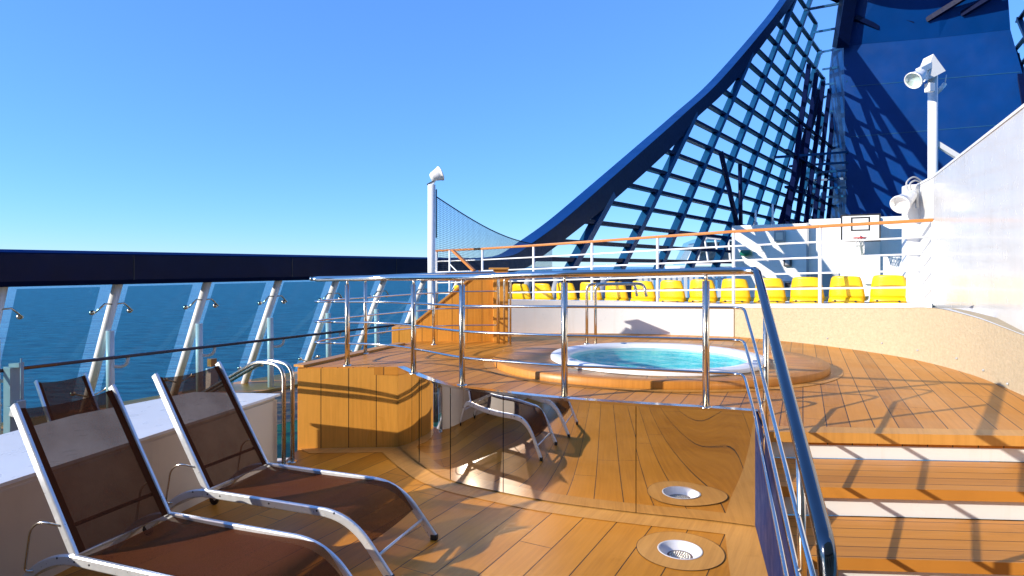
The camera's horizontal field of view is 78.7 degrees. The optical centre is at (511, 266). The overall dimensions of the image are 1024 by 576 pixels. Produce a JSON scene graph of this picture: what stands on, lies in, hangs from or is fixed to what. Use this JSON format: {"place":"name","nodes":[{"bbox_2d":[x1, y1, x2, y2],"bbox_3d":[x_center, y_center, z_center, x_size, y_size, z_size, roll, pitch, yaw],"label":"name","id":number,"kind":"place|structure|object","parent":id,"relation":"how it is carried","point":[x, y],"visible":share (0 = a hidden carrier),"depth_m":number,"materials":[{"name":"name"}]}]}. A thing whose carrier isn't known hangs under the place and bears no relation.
{"place":"outdoors","nodes":[
{"label":"outdoors","id":0,"kind":"place"},
{"bbox_2d":[268,387,297,424],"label":"walkway","id":1,"kind":"structure","parent":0,"point":[279,409],"depth_m":10.77,"materials":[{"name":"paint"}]},
{"bbox_2d":[3,358,25,433],"bbox_3d":[-6.570,1.812,8.267,0.612,1.176,0.198,0,0,44],"label":"davit post","id":2,"kind":"object","parent":1,"relation":"on","point":[13,383],"visible":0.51,"depth_m":8.32,"materials":[{"name":"white metal"}]},
{"bbox_2d":[1,371,297,433],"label":"walkway margin","id":3,"kind":"object","parent":1,"relation":"on","point":[257,386],"depth_m":12.21,"materials":[{"name":"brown wood"}]},
{"bbox_2d":[206,358,216,369],"bbox_3d":[-4.615,1.909,9.600,0.130,0.983,0.130,0,0,30],"label":"bollard light","id":4,"kind":"object","parent":1,"relation":"on","point":[211,362],"visible":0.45,"depth_m":9.56,"materials":[{"name":"white paint"}]},
{"bbox_2d":[0,280,465,434],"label":"windscreen","id":5,"kind":"object","parent":1,"relation":"on","point":[49,325],"visible":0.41,"depth_m":10.80,"materials":[{"name":"glass"}]},
{"bbox_2d":[0,322,410,382],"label":"side railing","id":6,"kind":"object","parent":5,"relation":"attached to","point":[128,356],"visible":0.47,"depth_m":10.55,"materials":[{"name":"white paint"}]},
{"bbox_2d":[0,249,498,286],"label":"bulwark beam","id":7,"kind":"structure","parent":5,"relation":"on","point":[22,268],"depth_m":10.11,"materials":[{"name":"blue metal"}]},
{"bbox_2d":[427,166,443,308],"bbox_3d":[-1.551,0.181,12.710,0.361,4.438,0.300,0,0,0],"label":"floodlight mast","id":8,"kind":"object","parent":1,"relation":"on","point":[435,174],"visible":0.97,"depth_m":12.63,"materials":[{"name":"white metal"}]},
{"bbox_2d":[436,189,551,271],"bbox_3d":[-0.208,-0.704,15.146,0.028,1.728,5.594,0,0,29],"label":"safety net","id":9,"kind":"object","parent":8,"relation":"hanging from","point":[504,240],"visible":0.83,"depth_m":14.48,"materials":[{"name":"fabric"}]},
{"bbox_2d":[453,277,635,298],"bbox_3d":[1.761,1.350,21.567,0.300,1.900,10.998,0,0,37],"label":"dark bulwark","id":10,"kind":"object","parent":1,"relation":"on","point":[576,283],"visible":0.07,"depth_m":22.06,"materials":[{"name":"blue paint"}]},
{"bbox_2d":[524,278,531,290],"bbox_3d":[0.381,0.810,17.009,0.347,1.146,0.743,0,0,29],"label":"raking strut","id":11,"kind":"object","parent":10,"relation":"attached to","point":[529,283],"visible":0.06,"depth_m":17.05,"materials":[{"name":"grey paint"}]},
{"bbox_2d":[551,277,562,297],"bbox_3d":[1.167,0.810,17.009,0.348,1.147,0.756,0,0,30],"label":"raking strut","id":12,"kind":"object","parent":10,"relation":"attached to","point":[554,284],"visible":0.22,"depth_m":17.02,"materials":[{"name":"grey paint"}]},
{"bbox_2d":[599,277,611,297],"bbox_3d":[2.417,0.811,17.047,0.790,1.149,0.338,0,0,-43],"label":"raking strut","id":13,"kind":"object","parent":10,"relation":"attached to","point":[602,288],"visible":0.14,"depth_m":17.00,"materials":[{"name":"grey paint"}]},
{"bbox_2d":[277,394,450,457],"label":"walkway","id":14,"kind":"structure","parent":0,"point":[279,440],"depth_m":8.67,"materials":[{"name":"blue paint"}]},
{"bbox_2d":[34,373,94,406],"bbox_3d":[-4.608,1.856,7.098,1.900,1.089,0.642,0,0,25],"label":"sun lounger","id":15,"kind":"object","parent":14,"relation":"on","point":[63,391],"visible":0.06,"depth_m":7.41,"materials":[{"name":"fabric"}]},
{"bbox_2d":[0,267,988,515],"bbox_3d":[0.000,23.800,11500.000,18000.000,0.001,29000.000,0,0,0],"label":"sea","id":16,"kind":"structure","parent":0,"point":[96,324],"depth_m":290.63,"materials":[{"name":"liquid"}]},
{"bbox_2d":[0,0,1023,266],"label":"sky","id":17,"kind":"structure","parent":0,"point":[284,127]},
{"bbox_2d":[54,449,1023,575],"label":"deck","id":18,"kind":"structure","parent":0,"point":[478,537],"depth_m":4.16,"materials":[{"name":"brown wood"}]},
{"bbox_2d":[0,393,280,575],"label":"deck box","id":19,"kind":"object","parent":18,"relation":"on","point":[24,507],"visible":0.36,"depth_m":4.11,"materials":[{"name":"beige paint"}]},
{"bbox_2d":[10,384,351,575],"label":"sun lounger","id":20,"kind":"object","parent":18,"relation":"on","point":[98,481],"visible":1,"depth_m":3.31,"materials":[{"name":"aluminium"},{"name":"brown mesh fabric"},{"name":"black plastic"}]},
{"bbox_2d":[228,359,296,464],"bbox_3d":[-2.809,1.606,6.151,1.858,1.488,0.210,0,0,32],"label":"stair handrail","id":21,"kind":"object","parent":18,"relation":"on","point":[240,372],"visible":0.67,"depth_m":5.72,"materials":[{"name":"metal"}]},
{"bbox_2d":[142,361,437,575],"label":"sun lounger","id":22,"kind":"object","parent":18,"relation":"on","point":[215,433],"visible":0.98,"depth_m":4.16,"materials":[{"name":"aluminium"},{"name":"brown mesh fabric"},{"name":"black plastic"}]},
{"bbox_2d":[382,452,758,538],"bbox_3d":[0.081,1.796,4.989,3.540,0.001,0.675,0,0,34],"label":"deck margin","id":23,"kind":"object","parent":18,"relation":"on","point":[408,464],"visible":0.99,"depth_m":4.63,"materials":[{"name":"brown wood"}]},
{"bbox_2d":[294,333,1023,525],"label":"spa platform","id":24,"kind":"structure","parent":18,"relation":"on","point":[660,445],"depth_m":4.95,"materials":[{"name":"brown wood"}]},
{"bbox_2d":[392,325,410,342],"bbox_3d":[-1.575,1.080,9.100,0.300,0.420,0.300,0,0,0],"label":"wooden locker","id":25,"kind":"object","parent":24,"relation":"on","point":[402,336],"visible":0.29,"depth_m":8.95,"materials":[{"name":"brown wood"}]},
{"bbox_2d":[416,268,510,343],"bbox_3d":[-0.664,0.509,8.258,1.314,0.983,0.503,0,0,0],"label":"wooden stair screen","id":26,"kind":"object","parent":24,"relation":"on","point":[472,317],"visible":0.78,"depth_m":8.33,"materials":[{"name":"brown wood"}]},
{"bbox_2d":[309,267,837,575],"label":"spa railing","id":27,"kind":"object","parent":24,"relation":"on","point":[808,491],"visible":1,"depth_m":4.41,"materials":[{"name":"metal"}]},
{"bbox_2d":[584,282,647,344],"bbox_3d":[1.220,0.563,7.372,0.747,0.755,0.166,0,0,8],"label":"tub handrail","id":28,"kind":"object","parent":24,"relation":"on","point":[633,284],"visible":0.88,"depth_m":7.35,"materials":[{"name":"metal"}]},
{"bbox_2d":[508,299,733,336],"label":"terrace wall","id":29,"kind":"structure","parent":24,"relation":"on","point":[625,321],"depth_m":9.25,"materials":[{"name":"white paint"}]},
{"bbox_2d":[551,342,762,375],"bbox_3d":[1.450,1.098,6.280,2.120,0.444,2.014,0,0,0],"label":"hot tub","id":30,"kind":"object","parent":24,"relation":"on","point":[677,356],"visible":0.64,"depth_m":6.87,"materials":[{"name":"teal liquid"}]},
{"bbox_2d":[733,303,1023,462],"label":"beige wall","id":31,"kind":"structure","parent":24,"relation":"on","point":[968,344],"depth_m":6.76,"materials":[{"name":"white paint"}]},
{"bbox_2d":[902,104,1023,334],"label":"white bulkhead","id":32,"kind":"object","parent":31,"relation":"on","point":[971,200],"visible":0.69,"depth_m":6.29,"materials":[{"name":"paint"}]},
{"bbox_2d":[890,176,921,212],"bbox_3d":[5.583,-1.006,8.797,0.590,0.536,0.267,0,0,-33],"label":"floodlight","id":33,"kind":"object","parent":32,"relation":"attached to","point":[904,201],"depth_m":8.74,"materials":[{"name":"white paint"}]},
{"bbox_2d":[636,532,724,570],"bbox_3d":[1.065,1.812,3.955,0.545,0.043,0.545,0,0,0],"label":"deck drain","id":34,"kind":"object","parent":18,"relation":"on","point":[682,551],"visible":1,"depth_m":3.97,"materials":[{"name":"brown wood"}]},
{"bbox_2d":[725,534,767,575],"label":"deck margin","id":35,"kind":"object","parent":18,"relation":"on","point":[745,556],"visible":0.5,"depth_m":3.85,"materials":[{"name":"brown wood"}]},
{"bbox_2d":[755,412,1023,575],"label":"deck stairs","id":36,"kind":"structure","parent":18,"relation":"on","point":[903,485],"depth_m":3.28,"materials":[{"name":"brown wood"}]},
{"bbox_2d":[829,0,1021,218],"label":"ship funnel","id":37,"kind":"object","parent":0,"point":[880,134],"visible":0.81,"depth_m":46.68,"materials":[{"name":"blue paint"}]},
{"bbox_2d":[480,0,847,282],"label":"lattice wing","id":38,"kind":"structure","parent":37,"relation":"attached to","point":[592,204],"depth_m":35.64,"materials":[{"name":"blue metal"}]},
{"bbox_2d":[665,237,731,268],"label":"glazed house","id":39,"kind":"structure","parent":38,"relation":"attached to","point":[705,255],"depth_m":52.44,"materials":[{"name":"white glass"}]},
{"bbox_2d":[1015,10,1023,104],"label":"lattice wing","id":40,"kind":"structure","parent":37,"relation":"attached to","point":[1019,21],"depth_m":47.65,"materials":[{"name":"blue metal"}]},
{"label":"terrace floor","id":41,"kind":"structure","parent":0,"visible":0},
{"bbox_2d":[512,284,531,298],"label":"bucket seat","id":42,"kind":"object","parent":41,"relation":"on","point":[520,287],"visible":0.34,"depth_m":13.00,"materials":[{"name":"yellow plastic"}]},
{"bbox_2d":[535,283,555,299],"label":"bucket seat","id":43,"kind":"object","parent":41,"relation":"on","point":[539,287],"visible":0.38,"depth_m":12.66,"materials":[{"name":"yellow plastic"}]},
{"bbox_2d":[556,283,579,299],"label":"bucket seat","id":44,"kind":"object","parent":41,"relation":"on","point":[572,296],"visible":0.28,"depth_m":12.30,"materials":[{"name":"yellow plastic"}]},
{"bbox_2d":[579,282,604,299],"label":"bucket seat","id":45,"kind":"object","parent":41,"relation":"on","point":[583,285],"visible":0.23,"depth_m":12.04,"materials":[{"name":"yellow plastic"}]},
{"bbox_2d":[604,281,630,300],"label":"bucket seat","id":46,"kind":"object","parent":41,"relation":"on","point":[618,296],"visible":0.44,"depth_m":11.68,"materials":[{"name":"yellow plastic"}]},
{"bbox_2d":[630,281,655,301],"bbox_3d":[2.495,0.473,11.547,0.499,0.418,0.518,0,0,37],"label":"bucket seat","id":47,"kind":"object","parent":41,"relation":"on","point":[649,285],"visible":0.48,"depth_m":11.33,"materials":[{"name":"yellow plastic"}]},
{"bbox_2d":[659,280,688,301],"bbox_3d":[2.943,0.453,11.211,0.499,0.418,0.518,0,0,39],"label":"bucket seat","id":48,"kind":"object","parent":41,"relation":"on","point":[672,296],"visible":0.77,"depth_m":11.02,"materials":[{"name":"yellow plastic"}]},
{"bbox_2d":[436,218,933,305],"bbox_3d":[1.983,0.110,11.065,9.164,1.503,0.065,0,0,37],"label":"terrace railing","id":49,"kind":"object","parent":41,"relation":"on","point":[733,260],"visible":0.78,"depth_m":9.89,"materials":[{"name":"white metal"}]},
{"bbox_2d":[688,279,720,302],"bbox_3d":[3.382,0.433,10.882,0.499,0.418,0.518,0,0,38],"label":"bucket seat","id":50,"kind":"object","parent":41,"relation":"on","point":[695,296],"visible":0.59,"depth_m":10.73,"materials":[{"name":"yellow plastic"}]},
{"bbox_2d":[719,279,754,303],"bbox_3d":[3.822,0.413,10.552,0.499,0.418,0.518,0,0,37],"label":"bucket seat","id":51,"kind":"object","parent":41,"relation":"on","point":[743,297],"visible":0.85,"depth_m":10.35,"materials":[{"name":"yellow plastic"}]},
{"bbox_2d":[753,278,789,302],"bbox_3d":[4.270,0.394,10.216,0.499,0.418,0.518,0,0,39],"label":"bucket seat","id":52,"kind":"object","parent":41,"relation":"on","point":[776,296],"visible":0.62,"depth_m":9.99,"materials":[{"name":"yellow plastic"}]},
{"bbox_2d":[789,277,827,302],"bbox_3d":[4.705,0.374,9.890,0.499,0.418,0.518,0,0,36],"label":"bucket seat","id":53,"kind":"object","parent":41,"relation":"on","point":[803,296],"visible":0.74,"depth_m":9.71,"materials":[{"name":"yellow plastic"}]},
{"bbox_2d":[828,276,868,302],"bbox_3d":[5.153,0.354,9.553,0.499,0.418,0.518,0,0,39],"label":"bucket seat","id":54,"kind":"object","parent":41,"relation":"on","point":[847,296],"visible":0.88,"depth_m":9.37,"materials":[{"name":"yellow plastic"}]},
{"bbox_2d":[869,275,906,302],"bbox_3d":[5.593,0.334,9.223,0.499,0.418,0.518,0,0,38],"label":"bucket seat","id":55,"kind":"object","parent":41,"relation":"on","point":[887,295],"visible":0.84,"depth_m":9.04,"materials":[{"name":"yellow plastic"}]},
{"bbox_2d":[904,54,958,177],"bbox_3d":[6.965,-1.450,10.337,1.154,4.099,0.427,0,0,-19],"label":"floodlight mast","id":56,"kind":"object","parent":41,"relation":"on","point":[930,69],"visible":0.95,"depth_m":10.33,"materials":[{"name":"white metal"}]},
{"label":"court floor","id":57,"kind":"structure","parent":0,"visible":0},
{"bbox_2d":[636,276,726,301],"bbox_3d":[6.648,1.700,29.723,7.260,2.700,0.114,0,0,-3],"label":"slat fence","id":58,"kind":"object","parent":57,"relation":"on","point":[713,278],"visible":0.02,"depth_m":29.79,"materials":[{"name":"white metal"}]},
{"bbox_2d":[732,216,901,301],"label":"court wall","id":59,"kind":"structure","parent":57,"relation":"on","point":[880,263],"depth_m":29.17,"materials":[{"name":"white paint"}]},
{"bbox_2d":[740,250,752,256],"bbox_3d":[11.407,-0.642,30.405,0.600,0.350,0.600,0,0,0],"label":"wall lamp","id":60,"kind":"object","parent":59,"relation":"attached to","point":[746,253],"visible":1,"depth_m":30.18,"materials":[{"name":"green glass"}]},
{"bbox_2d":[753,210,757,224],"bbox_3d":[11.984,-2.385,30.692,0.200,0.771,0.200,0,0,0],"label":"whip aerial","id":61,"kind":"object","parent":59,"relation":"on","point":[755,223],"visible":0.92,"depth_m":30.65,"materials":[{"name":"white paint"}]},
{"bbox_2d":[759,245,765,250],"bbox_3d":[12.117,-0.912,30.213,0.293,0.354,0.070,0,0,32],"label":"sign panel","id":62,"kind":"object","parent":59,"relation":"attached to","point":[762,248],"visible":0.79,"depth_m":30.17,"materials":[{"name":"white paint"}]},
{"bbox_2d":[770,204,774,223],"bbox_3d":[12.649,-2.520,30.274,0.200,1.040,0.200,0,0,0],"label":"whip aerial","id":63,"kind":"object","parent":59,"relation":"on","point":[772,222],"visible":0.92,"depth_m":30.23,"materials":[{"name":"white paint"}]},
{"bbox_2d":[774,231,785,241],"bbox_3d":[12.737,-1.434,29.676,0.462,0.509,0.320,0,0,32],"label":"ventilation box","id":64,"kind":"object","parent":59,"relation":"attached to","point":[779,236],"visible":0.96,"depth_m":29.56,"materials":[{"name":"grey paint"}]},
{"bbox_2d":[783,259,791,265],"bbox_3d":[13.053,-0.210,29.548,0.351,0.419,0.200,0,0,32],"label":"control box","id":65,"kind":"object","parent":59,"relation":"attached to","point":[787,262],"visible":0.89,"depth_m":29.46,"materials":[{"name":"grey paint"}]},
{"bbox_2d":[783,281,791,287],"bbox_3d":[13.049,0.873,29.509,0.386,0.374,0.270,0,0,32],"label":"cabinet","id":66,"kind":"object","parent":59,"relation":"attached to","point":[787,284],"visible":0.71,"depth_m":29.39,"materials":[{"name":"white metal"}]},
{"bbox_2d":[811,274,838,301],"bbox_3d":[14.587,1.481,29.081,1.161,2.439,0.080,0,0,32],"label":"door","id":67,"kind":"structure","parent":59,"relation":"in","point":[826,278],"depth_m":29.01,"materials":[{"name":"grey paint"}]},
{"bbox_2d":[841,213,880,254],"bbox_3d":[15.461,-1.373,27.416,2.001,1.797,1.474,0,0,-40],"label":"basketball hoop","id":68,"kind":"object","parent":59,"relation":"attached to","point":[861,232],"visible":0.88,"depth_m":27.11,"materials":[{"name":"white paint"}]},
{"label":"seat beam","id":69,"kind":"object","parent":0,"visible":0},
{"bbox_2d":[449,249,475,293],"bbox_3d":[-0.961,0.444,12.120,0.098,1.561,0.830,0,0,-41],"label":"step handrail","id":70,"kind":"object","parent":69,"relation":"attached to","point":[463,260],"visible":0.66,"depth_m":12.27,"materials":[{"name":"brown wood"}]}
]}

